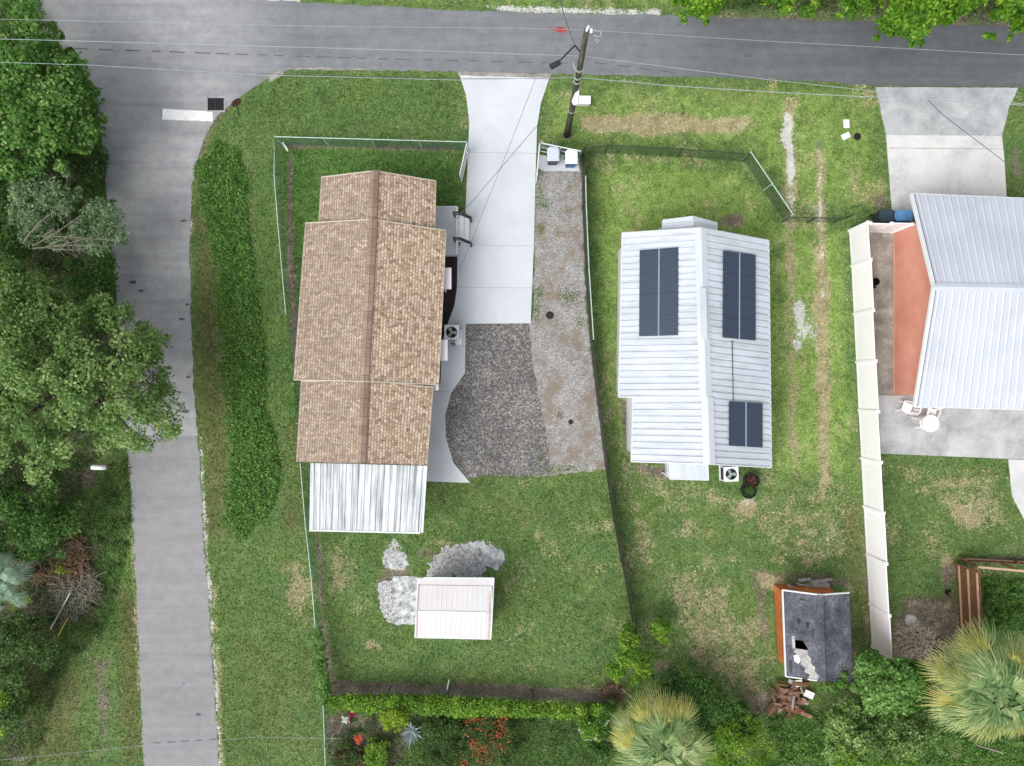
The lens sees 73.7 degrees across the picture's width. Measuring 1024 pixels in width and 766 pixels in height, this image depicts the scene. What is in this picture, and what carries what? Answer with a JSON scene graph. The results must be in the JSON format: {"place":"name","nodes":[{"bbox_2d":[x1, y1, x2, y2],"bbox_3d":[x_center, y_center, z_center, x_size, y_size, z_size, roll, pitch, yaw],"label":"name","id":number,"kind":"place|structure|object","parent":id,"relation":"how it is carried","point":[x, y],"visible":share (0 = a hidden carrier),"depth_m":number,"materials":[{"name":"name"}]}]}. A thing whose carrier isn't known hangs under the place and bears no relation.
{"place":"outdoors","nodes":[
{"label":"outdoors","id":0,"kind":"place"},
{"bbox_2d":[4,737,339,759],"bbox_3d":[-17.353,16.111,30.000,19.729,0.015,0.325,-4,90,0],"label":"power cable","id":1,"kind":"object","parent":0,"point":[177,743],"visible":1,"depth_m":30.00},
{"bbox_2d":[127,435,218,765],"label":"road","id":2,"kind":"structure","parent":0,"point":[173,623],"depth_m":34.99,"materials":[{"name":"concrete"}]},
{"bbox_2d":[427,75,548,482],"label":"driveway","id":3,"kind":"structure","parent":0,"point":[494,277],"depth_m":34.95,"materials":[{"name":"concrete"}]},
{"bbox_2d":[444,325,460,340],"bbox_3d":[-3.025,-2.543,34.572,0.800,0.736,0.800,0,90,0],"label":"air conditioner","id":4,"kind":"object","parent":3,"relation":"on","point":[451,332],"visible":1,"depth_m":34.21,"materials":[{"name":"white paint"}]},
{"bbox_2d":[0,0,1023,765],"bbox_3d":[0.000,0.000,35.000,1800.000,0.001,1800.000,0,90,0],"label":"ground","id":5,"kind":"structure","parent":0,"point":[786,142],"depth_m":35.00,"materials":[{"name":"green plant"}]},
{"bbox_2d":[0,668,29,738],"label":"shrub","id":6,"kind":"object","parent":5,"relation":"on","point":[2,696],"visible":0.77,"depth_m":32.86,"materials":[{"name":"green plant"}]},
{"bbox_2d":[0,179,33,283],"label":"dark tree","id":7,"kind":"object","parent":5,"relation":"on","point":[13,245],"visible":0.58,"depth_m":32.40,"materials":[{"name":"green plant"}]},
{"bbox_2d":[0,552,41,610],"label":"fan palm","id":8,"kind":"object","parent":5,"relation":"on","point":[11,576],"visible":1,"depth_m":32.09,"materials":[{"name":"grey plant"}]},
{"bbox_2d":[0,612,64,734],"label":"shrub","id":9,"kind":"object","parent":5,"relation":"on","point":[42,651],"visible":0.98,"depth_m":32.93,"materials":[{"name":"green plant"}]},
{"bbox_2d":[0,476,83,562],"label":"dark tree","id":10,"kind":"object","parent":5,"relation":"on","point":[43,524],"visible":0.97,"depth_m":32.40,"materials":[{"name":"green plant"}]},
{"bbox_2d":[0,0,109,183],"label":"broadleaf tree","id":11,"kind":"object","parent":5,"relation":"on","point":[58,102],"visible":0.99,"depth_m":30.41,"materials":[{"name":"green plant"}]},
{"bbox_2d":[26,533,94,592],"bbox_3d":[-23.016,9.130,34.760,3.530,0.619,2.705,-8,90,0],"label":"shrub","id":12,"kind":"object","parent":5,"relation":"on","point":[82,563],"visible":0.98,"depth_m":34.67,"materials":[{"name":"plant"}]},
{"bbox_2d":[0,0,123,541],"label":"undergrowth","id":13,"kind":"object","parent":5,"relation":"on","point":[96,336],"visible":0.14,"depth_m":34.76,"materials":[{"name":"green plant"}]},
{"bbox_2d":[0,455,134,765],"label":"undergrowth","id":14,"kind":"object","parent":5,"relation":"on","point":[125,521],"visible":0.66,"depth_m":34.87,"materials":[{"name":"green plant"}]},
{"bbox_2d":[5,169,132,265],"bbox_3d":[-20.709,-7.901,32.867,6.526,4.320,4.118,12,90,0],"label":"broadleaf tree","id":15,"kind":"object","parent":5,"relation":"on","point":[32,221],"visible":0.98,"depth_m":31.53,"materials":[{"name":"green plant"}]},
{"bbox_2d":[28,141,110,200],"bbox_3d":[-22.024,-10.533,33.929,4.314,2.203,3.120,0,90,0],"label":"shrub","id":16,"kind":"object","parent":5,"relation":"on","point":[85,164],"visible":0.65,"depth_m":33.44,"materials":[{"name":"green plant"}]},
{"bbox_2d":[44,564,107,625],"bbox_3d":[-22.106,10.796,34.714,3.199,0.724,3.143,0,90,0],"label":"brush pile","id":17,"kind":"object","parent":5,"relation":"on","point":[76,593],"visible":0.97,"depth_m":34.60,"materials":[{"name":"wood"}]},
{"bbox_2d":[62,250,120,320],"bbox_3d":[-20.694,-4.842,33.833,2.954,2.387,3.696,0,90,0],"label":"shrub","id":18,"kind":"object","parent":5,"relation":"on","point":[93,281],"visible":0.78,"depth_m":33.24,"materials":[{"name":"green plant"}]},
{"bbox_2d":[0,252,185,486],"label":"broadleaf tree","id":19,"kind":"object","parent":5,"relation":"on","point":[78,367],"visible":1,"depth_m":29.46,"materials":[{"name":"green plant"}]},
{"bbox_2d":[191,135,286,543],"bbox_3d":[-13.900,-2.259,34.867,3.715,0.410,21.026,-5,90,0],"label":"ground cover","id":20,"kind":"object","parent":5,"relation":"on","point":[213,209],"visible":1,"depth_m":34.89,"materials":[{"name":"green plant"}]},
{"bbox_2d":[311,625,332,705],"bbox_3d":[-9.609,14.120,34.221,1.066,1.604,3.943,-11,90,0],"label":"fence vine","id":21,"kind":"object","parent":5,"relation":"on","point":[322,688],"visible":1,"depth_m":33.84,"materials":[{"name":"green plant"}]},
{"bbox_2d":[322,704,332,765],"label":"chain link fence","id":22,"kind":"object","parent":5,"relation":"on","point":[329,721],"visible":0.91,"depth_m":34.06,"materials":[{"name":"grey"}]},
{"bbox_2d":[334,710,357,737],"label":"flowering shrub","id":23,"kind":"object","parent":5,"relation":"on","point":[347,720],"visible":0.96,"depth_m":33.98,"materials":[{"name":"white plant"}]},
{"bbox_2d":[327,746,366,765],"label":"flowering shrub","id":24,"kind":"object","parent":5,"relation":"on","point":[358,753],"visible":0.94,"depth_m":34.60,"materials":[{"name":"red plant"}]},
{"bbox_2d":[330,732,366,765],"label":"flowering shrub","id":25,"kind":"object","parent":5,"relation":"on","point":[352,754],"visible":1,"depth_m":34.43,"materials":[{"name":"green plant"}]},
{"bbox_2d":[273,136,468,627],"bbox_3d":[-6.987,-0.066,34.335,9.617,1.330,24.303,0,90,0],"label":"chain link fence","id":26,"kind":"object","parent":5,"relation":"on","point":[416,142],"visible":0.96,"depth_m":34.18,"materials":[{"name":"green"}]},
{"bbox_2d":[293,170,451,533],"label":"brown house","id":27,"kind":"structure","parent":5,"relation":"on","point":[376,283],"depth_m":31.88,"materials":[{"name":"brown"}]},
{"bbox_2d":[363,737,390,765],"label":"shrub","id":28,"kind":"object","parent":5,"relation":"on","point":[380,752],"visible":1,"depth_m":34.34,"materials":[{"name":"green plant"}]},
{"bbox_2d":[379,707,408,732],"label":"shrub","id":29,"kind":"object","parent":5,"relation":"on","point":[403,718],"visible":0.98,"depth_m":33.43,"materials":[{"name":"green plant"}]},
{"bbox_2d":[266,67,550,81],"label":"road edge kerb","id":30,"kind":"structure","parent":5,"relation":"on","point":[272,77],"depth_m":34.94,"materials":[{"name":"concrete"}]},
{"bbox_2d":[401,723,421,746],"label":"agave","id":31,"kind":"object","parent":5,"relation":"on","point":[410,733],"visible":1,"depth_m":34.49,"materials":[{"name":"grey plant"}]},
{"bbox_2d":[377,544,486,623],"bbox_3d":[-4.489,9.645,34.966,5.832,0.001,3.478,-27,90,0],"label":"gravel patch","id":32,"kind":"object","parent":5,"relation":"on","point":[467,560],"visible":0.88,"depth_m":34.97,"materials":[{"name":"white gravel"}]},
{"bbox_2d":[417,715,469,765],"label":"shrub","id":33,"kind":"object","parent":5,"relation":"on","point":[428,728],"visible":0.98,"depth_m":34.36,"materials":[{"name":"green plant"}]},
{"bbox_2d":[383,540,504,624],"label":"broken slab","id":34,"kind":"structure","parent":5,"relation":"on","point":[404,591],"depth_m":34.97,"materials":[{"name":"concrete"}]},
{"bbox_2d":[441,257,456,339],"bbox_3d":[-3.365,-4.375,34.960,1.064,0.001,4.464,2,90,0],"label":"mulch bed","id":35,"kind":"object","parent":5,"relation":"on","point":[449,295],"visible":0.38,"depth_m":34.96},
{"bbox_2d":[435,206,471,256],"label":"entry steps","id":36,"kind":"structure","parent":5,"relation":"on","point":[457,230],"depth_m":34.40,"materials":[{"name":"concrete"}]},
{"bbox_2d":[414,577,493,639],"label":"white shed","id":37,"kind":"structure","parent":5,"relation":"on","point":[454,607],"depth_m":32.93,"materials":[{"name":"metal"}]},
{"bbox_2d":[325,691,618,720],"bbox_3d":[-2.125,16.294,34.194,15.039,1.658,1.562,3,90,0],"label":"hedge","id":38,"kind":"object","parent":5,"relation":"on","point":[456,707],"visible":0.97,"depth_m":33.85,"materials":[{"name":"green plant"}]},
{"bbox_2d":[328,684,616,703],"bbox_3d":[-2.026,15.633,34.410,14.459,1.180,0.110,2,90,0],"label":"chain link fence","id":39,"kind":"object","parent":5,"relation":"on","point":[486,691],"visible":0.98,"depth_m":34.42,"materials":[{"name":"grey"}]},
{"bbox_2d":[333,710,620,765],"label":"undergrowth","id":40,"kind":"object","parent":5,"relation":"on","point":[520,744],"visible":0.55,"depth_m":34.90,"materials":[{"name":"green plant"}]},
{"bbox_2d":[459,713,518,765],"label":"flowering shrub","id":41,"kind":"object","parent":5,"relation":"on","point":[499,738],"visible":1,"depth_m":34.02,"materials":[{"name":"green plant"}]},
{"bbox_2d":[445,323,549,478],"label":"dark gravel yard","id":42,"kind":"structure","parent":5,"relation":"on","point":[494,421],"depth_m":34.98,"materials":[{"name":"grey gravel"}]},
{"bbox_2d":[538,155,578,170],"bbox_3d":[2.372,-11.257,34.995,2.159,0.110,0.819,0,90,0],"label":"bin pad","id":43,"kind":"object","parent":5,"relation":"on","point":[543,165],"visible":0.68,"depth_m":34.94,"materials":[{"name":"concrete"}]},
{"bbox_2d":[547,147,558,164],"bbox_3d":[2.045,-11.398,34.409,0.600,1.058,0.738,0,90,0],"label":"wheelie bin","id":44,"kind":"object","parent":43,"relation":"on","point":[552,155],"visible":1,"depth_m":33.88,"materials":[{"name":"white plastic"}]},
{"bbox_2d":[564,149,576,167],"bbox_3d":[2.948,-11.265,34.409,0.600,1.058,0.738,0,90,0],"label":"wheelie bin","id":45,"kind":"object","parent":43,"relation":"on","point":[570,157],"visible":1,"depth_m":33.91,"materials":[{"name":"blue plastic"}]},
{"bbox_2d":[529,168,605,476],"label":"pale gravel yard","id":46,"kind":"structure","parent":5,"relation":"on","point":[562,363],"depth_m":34.99,"materials":[{"name":"grey gravel"}]},
{"bbox_2d":[549,25,592,137],"bbox_3d":[2.317,-12.328,29.693,1.597,10.619,0.995,-43,90,0],"label":"utility pole","id":47,"kind":"object","parent":5,"relation":"on","point":[574,99],"visible":1,"depth_m":28.11,"materials":[{"name":"brown wood"}]},
{"bbox_2d":[1,62,573,79],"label":"power cable","id":48,"kind":"object","parent":47,"relation":"attached to","point":[285,75],"visible":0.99,"depth_m":28.68,"materials":[{"name":"rubber"}]},
{"bbox_2d":[12,39,574,55],"bbox_3d":[-12.119,-13.340,26.950,29.733,0.921,0.055,3,90,0],"label":"power cable","id":49,"kind":"object","parent":47,"relation":"attached to","point":[286,46],"visible":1,"depth_m":26.76,"materials":[{"name":"rubber"}]},
{"bbox_2d":[11,19,577,29],"bbox_3d":[-11.152,-13.237,25.025,27.715,0.761,0.084,2,90,0],"label":"power cable","id":50,"kind":"object","parent":47,"relation":"attached to","point":[282,25],"visible":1,"depth_m":25.02,"materials":[{"name":"rubber"}]},
{"bbox_2d":[256,73,516,78],"bbox_3d":[-4.038,-12.871,28.700,13.567,0.319,0.061,2,90,0],"label":"power cable","id":51,"kind":"object","parent":47,"relation":"attached to","point":[409,77],"visible":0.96,"depth_m":28.74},
{"bbox_2d":[582,77,1018,104],"bbox_3d":[15.325,-12.055,28.600,25.184,0.428,0.041,3,90,0],"label":"power cable","id":52,"kind":"object","parent":47,"relation":"attached to","point":[800,93],"visible":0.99,"depth_m":28.79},
{"bbox_2d":[585,56,1020,103],"bbox_3d":[14.539,-11.602,26.850,23.714,0.719,0.086,5,90,0],"label":"power cable","id":53,"kind":"object","parent":47,"relation":"attached to","point":[804,83],"visible":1,"depth_m":27.03,"materials":[{"name":"rubber"}]},
{"bbox_2d":[593,30,1018,54],"bbox_3d":[14.644,-12.293,25.025,23.914,0.763,0.048,2,90,0],"label":"power cable","id":54,"kind":"object","parent":47,"relation":"attached to","point":[808,43],"visible":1,"depth_m":25.03,"materials":[{"name":"rubber"}]},
{"bbox_2d":[577,716,608,744],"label":"flowering shrub","id":55,"kind":"object","parent":5,"relation":"on","point":[588,728],"visible":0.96,"depth_m":33.77,"materials":[{"name":"green plant"}]},
{"bbox_2d":[573,697,628,764],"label":"shrub","id":56,"kind":"object","parent":5,"relation":"on","point":[597,750],"visible":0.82,"depth_m":33.97,"materials":[{"name":"green plant"}]},
{"bbox_2d":[581,147,637,636],"bbox_3d":[4.588,0.572,34.285,0.678,1.430,24.426,-6,90,0],"label":"chain link fence","id":57,"kind":"object","parent":5,"relation":"on","point":[598,397],"visible":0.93,"depth_m":34.17,"materials":[{"name":"grey"}]},
{"bbox_2d":[596,678,629,709],"bbox_3d":[5.167,15.871,34.761,1.798,0.614,1.830,0,90,0],"label":"brush pile","id":58,"kind":"object","parent":5,"relation":"on","point":[605,691],"visible":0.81,"depth_m":34.71,"materials":[{"name":"wood"}]},
{"bbox_2d":[603,621,652,687],"bbox_3d":[5.481,13.496,33.834,2.439,2.369,3.236,-23,90,0],"label":"shrub","id":59,"kind":"object","parent":5,"relation":"on","point":[629,643],"visible":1,"depth_m":33.09,"materials":[{"name":"green plant"}]},
{"bbox_2d":[646,618,673,656],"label":"shrub","id":60,"kind":"object","parent":5,"relation":"on","point":[661,628],"visible":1,"depth_m":33.67,"materials":[{"name":"green plant"}]},
{"bbox_2d":[609,684,713,765],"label":"fan palm","id":61,"kind":"object","parent":5,"relation":"on","point":[660,744],"visible":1,"depth_m":31.22,"materials":[{"name":"green plant"}]},
{"bbox_2d":[585,144,750,162],"bbox_3d":[7.688,-11.573,34.360,8.263,1.280,0.272,2,90,0],"label":"chain link fence","id":62,"kind":"object","parent":5,"relation":"on","point":[683,150],"visible":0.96,"depth_m":34.25,"materials":[{"name":"green"}]},
{"bbox_2d":[669,0,725,25],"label":"broadleaf tree","id":63,"kind":"object","parent":5,"relation":"on","point":[701,9],"visible":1,"depth_m":30.22,"materials":[{"name":"green plant"}]},
{"bbox_2d":[651,663,760,747],"bbox_3d":[9.508,15.929,33.760,6.274,2.525,2.998,38,90,0],"label":"shrub","id":64,"kind":"object","parent":5,"relation":"on","point":[731,709],"visible":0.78,"depth_m":33.11,"materials":[{"name":"green plant"}]},
{"bbox_2d":[719,465,738,481],"bbox_3d":[11.001,4.577,34.622,0.800,0.736,0.800,-2,90,0],"label":"air conditioner","id":65,"kind":"object","parent":5,"relation":"on","point":[728,473],"visible":0.99,"depth_m":34.30,"materials":[{"name":"white paint"}]},
{"bbox_2d":[704,714,774,765],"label":"shrub","id":66,"kind":"object","parent":5,"relation":"on","point":[729,738],"visible":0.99,"depth_m":32.71,"materials":[{"name":"green plant"}]},
{"bbox_2d":[740,483,756,498],"bbox_3d":[11.992,5.459,34.644,0.800,0.711,0.839,0,90,0],"label":"planter","id":67,"kind":"object","parent":5,"relation":"on","point":[747,493],"visible":1,"depth_m":34.57,"materials":[{"name":"black plastic"}]},
{"bbox_2d":[743,473,758,488],"bbox_3d":[12.127,4.944,34.644,0.800,0.711,0.839,0,90,0],"label":"planter","id":68,"kind":"object","parent":5,"relation":"on","point":[752,478],"visible":1,"depth_m":34.55,"materials":[{"name":"black plastic"}]},
{"bbox_2d":[742,151,793,218],"bbox_3d":[12.874,-9.890,34.360,0.074,1.280,3.799,-34,90,0],"label":"chain link fence","id":69,"kind":"object","parent":5,"relation":"on","point":[770,185],"visible":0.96,"depth_m":34.25,"materials":[{"name":"green"}]},
{"bbox_2d":[755,0,820,18],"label":"broadleaf tree","id":70,"kind":"object","parent":5,"relation":"on","point":[785,5],"visible":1,"depth_m":31.32,"materials":[{"name":"green plant"}]},
{"bbox_2d":[766,679,811,718],"bbox_3d":[14.016,16.109,34.720,2.369,0.569,2.052,0,90,0],"label":"timber pile","id":71,"kind":"object","parent":5,"relation":"on","point":[790,694],"visible":1,"depth_m":34.67,"materials":[{"name":"brown wood"}]},
{"bbox_2d":[773,585,852,681],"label":"derelict shed","id":72,"kind":"structure","parent":5,"relation":"on","point":[813,631],"depth_m":32.66,"materials":[{"name":"grey"}]},
{"bbox_2d":[787,577,831,587],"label":"scrap boards","id":73,"kind":"object","parent":72,"relation":"attached to","point":[821,583],"visible":0.93,"depth_m":34.52,"materials":[{"name":"grey wood"}]},
{"bbox_2d":[781,213,855,222],"bbox_3d":[15.450,-8.249,34.460,3.343,1.080,0.254,-3,90,0],"label":"chain link fence","id":74,"kind":"object","parent":5,"relation":"on","point":[812,218],"visible":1,"depth_m":34.27,"materials":[{"name":"green"}]},
{"bbox_2d":[822,665,848,693],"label":"shrub","id":75,"kind":"object","parent":5,"relation":"on","point":[835,687],"visible":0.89,"depth_m":32.77,"materials":[{"name":"green plant"}]},
{"bbox_2d":[836,0,889,18],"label":"broadleaf tree","id":76,"kind":"object","parent":5,"relation":"on","point":[846,6],"visible":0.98,"depth_m":31.44,"materials":[{"name":"green plant"}]},
{"bbox_2d":[848,221,891,658],"bbox_3d":[17.862,2.844,34.020,0.196,1.960,21.473,-3,90,0],"label":"vinyl fence","id":77,"kind":"object","parent":5,"relation":"on","point":[866,361],"visible":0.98,"depth_m":33.97,"materials":[{"name":"white plastic"}]},
{"bbox_2d":[721,0,1022,21],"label":"undergrowth","id":78,"kind":"object","parent":5,"relation":"on","point":[803,3],"visible":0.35,"depth_m":34.88,"materials":[{"name":"green plant"}]},
{"bbox_2d":[831,739,918,765],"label":"shrub","id":79,"kind":"object","parent":5,"relation":"on","point":[840,761],"visible":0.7,"depth_m":31.77,"materials":[{"name":"green plant"}]},
{"bbox_2d":[869,210,893,222],"bbox_3d":[18.617,-8.328,34.469,0.738,1.058,0.600,0,90,0],"label":"wheelie bin","id":80,"kind":"object","parent":5,"relation":"on","point":[883,216],"visible":0.77,"depth_m":33.97,"materials":[{"name":"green plastic"}]},
{"bbox_2d":[821,693,947,765],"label":"broadleaf tree","id":81,"kind":"object","parent":5,"relation":"on","point":[912,745],"visible":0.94,"depth_m":31.93,"materials":[{"name":"green plant"}]},
{"bbox_2d":[847,649,933,721],"bbox_3d":[18.134,14.469,33.038,4.222,3.975,3.739,0,90,0],"label":"broadleaf tree","id":82,"kind":"object","parent":5,"relation":"on","point":[899,685],"visible":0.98,"depth_m":31.68,"materials":[{"name":"green plant"}]},
{"bbox_2d":[759,701,1023,765],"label":"undergrowth","id":83,"kind":"object","parent":5,"relation":"on","point":[943,761],"visible":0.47,"depth_m":34.82,"materials":[{"name":"green plant"}]},
{"bbox_2d":[868,221,914,233],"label":"vinyl fence","id":84,"kind":"object","parent":5,"relation":"on","point":[891,227],"visible":0.88,"depth_m":33.72,"materials":[{"name":"plastic"}]},
{"bbox_2d":[889,210,912,222],"bbox_3d":[19.466,-8.328,34.449,0.918,1.058,0.540,0,90,0],"label":"wheelie bin","id":85,"kind":"object","parent":5,"relation":"on","point":[902,216],"visible":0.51,"depth_m":33.92,"materials":[{"name":"blue plastic"}]},
{"bbox_2d":[894,621,947,663],"bbox_3d":[20.947,13.284,34.938,2.758,0.320,2.193,0,90,0],"label":"brush pile","id":86,"kind":"object","parent":5,"relation":"on","point":[919,651],"visible":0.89,"depth_m":34.91,"materials":[{"name":"wood"}]},
{"bbox_2d":[872,0,988,49],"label":"broadleaf tree","id":87,"kind":"object","parent":5,"relation":"on","point":[906,19],"visible":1,"depth_m":29.21,"materials":[{"name":"green plant"}]},
{"bbox_2d":[878,395,1023,458],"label":"patio","id":88,"kind":"structure","parent":5,"relation":"on","point":[982,433],"depth_m":34.95,"materials":[{"name":"concrete"}]},
{"bbox_2d":[896,400,921,414],"bbox_3d":[20.072,1.265,34.511,0.762,0.890,0.632,19,90,0],"label":"plastic chair","id":89,"kind":"object","parent":88,"relation":"on","point":[906,407],"visible":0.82,"depth_m":34.52,"materials":[{"name":"plastic"}]},
{"bbox_2d":[916,415,938,431],"bbox_3d":[21.005,2.034,34.596,0.860,0.717,0.860,0,90,0],"label":"patio table","id":90,"kind":"object","parent":88,"relation":"on","point":[930,423],"visible":0.99,"depth_m":34.24,"materials":[{"name":"white plastic"}]},
{"bbox_2d":[893,193,1023,409],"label":"salmon house","id":91,"kind":"structure","parent":5,"relation":"on","point":[958,301],"depth_m":31.63,"materials":[{"name":"grey metal"}]},
{"bbox_2d":[954,562,983,638],"bbox_3d":[22.800,10.993,34.090,0.118,1.820,3.655,-3,90,0],"label":"board fence","id":92,"kind":"object","parent":5,"relation":"on","point":[969,598],"visible":0.84,"depth_m":34.02,"materials":[{"name":"brown wood"}]},
{"bbox_2d":[915,616,1023,744],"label":"fan palm","id":93,"kind":"object","parent":5,"relation":"on","point":[995,692],"visible":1,"depth_m":30.38,"materials":[{"name":"green plant"}]},
{"bbox_2d":[958,556,1023,563],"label":"board fence","id":94,"kind":"object","parent":5,"relation":"on","point":[1010,561],"visible":1,"depth_m":34.63,"materials":[{"name":"brown wood"}]},
{"bbox_2d":[960,559,1023,571],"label":"cap rail","id":95,"kind":"object","parent":5,"relation":"on","point":[1004,569],"visible":0.95,"depth_m":33.46,"materials":[{"name":"brown wood"}]},
{"bbox_2d":[980,574,1023,634],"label":"undergrowth","id":96,"kind":"object","parent":5,"relation":"on","point":[998,589],"visible":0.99,"depth_m":34.77,"materials":[{"name":"green plant"}]},
{"bbox_2d":[981,0,1023,42],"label":"broadleaf tree","id":97,"kind":"object","parent":5,"relation":"on","point":[1007,11],"visible":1,"depth_m":29.89,"materials":[{"name":"green plant"}]},
{"bbox_2d":[35,0,1023,435],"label":"road","id":98,"kind":"structure","parent":0,"point":[153,158],"depth_m":34.98,"materials":[{"name":"grey asphalt"}]},
{"bbox_2d":[162,109,212,121],"bbox_3d":[-16.619,-13.722,34.978,2.636,0.001,0.557,2,90,0],"label":"stop line","id":99,"kind":"object","parent":98,"relation":"on","point":[175,114],"visible":1,"depth_m":34.98,"materials":[{"name":"paint"}]},
{"bbox_2d":[206,96,224,111],"bbox_3d":[-15.176,-14.287,34.976,0.950,0.058,0.788,0,90,0],"label":"storm drain","id":100,"kind":"object","parent":98,"relation":"on","point":[215,103],"visible":1,"depth_m":34.95,"materials":[{"name":"concrete"}]},
{"bbox_2d":[74,48,673,743],"bbox_3d":[-7.067,0.656,34.983,30.712,0.009,35.652,0,90,0],"label":"road crack","id":101,"kind":"object","parent":98,"relation":"on","point":[350,58],"visible":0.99,"depth_m":34.98,"materials":[{"name":"asphalt"}]},
{"bbox_2d":[129,36,922,715],"bbox_3d":[-4.042,-6.978,34.979,50.301,0.001,19.422,-42,90,0],"label":"road stain","id":102,"kind":"object","parent":98,"relation":"on","point":[907,56],"visible":0.89,"depth_m":34.98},
{"bbox_2d":[616,216,771,480],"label":"white house","id":103,"kind":"structure","parent":0,"point":[693,378],"depth_m":31.73,"materials":[{"name":"metal"}]},
{"bbox_2d":[869,232,892,394],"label":"path","id":104,"kind":"structure","parent":0,"point":[881,249],"depth_m":34.96,"materials":[{"name":"concrete"}]},
{"bbox_2d":[886,135,1006,210],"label":"driveway","id":105,"kind":"structure","parent":0,"point":[950,164],"depth_m":34.95,"materials":[{"name":"concrete"}]},
{"bbox_2d":[875,87,1017,135],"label":"driveway","id":106,"kind":"structure","parent":0,"point":[911,116],"depth_m":34.95,"materials":[{"name":"grey concrete"}]},
{"bbox_2d":[1008,459,1023,518],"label":"path","id":107,"kind":"structure","parent":0,"point":[1016,469],"depth_m":34.95,"materials":[{"name":"concrete"}]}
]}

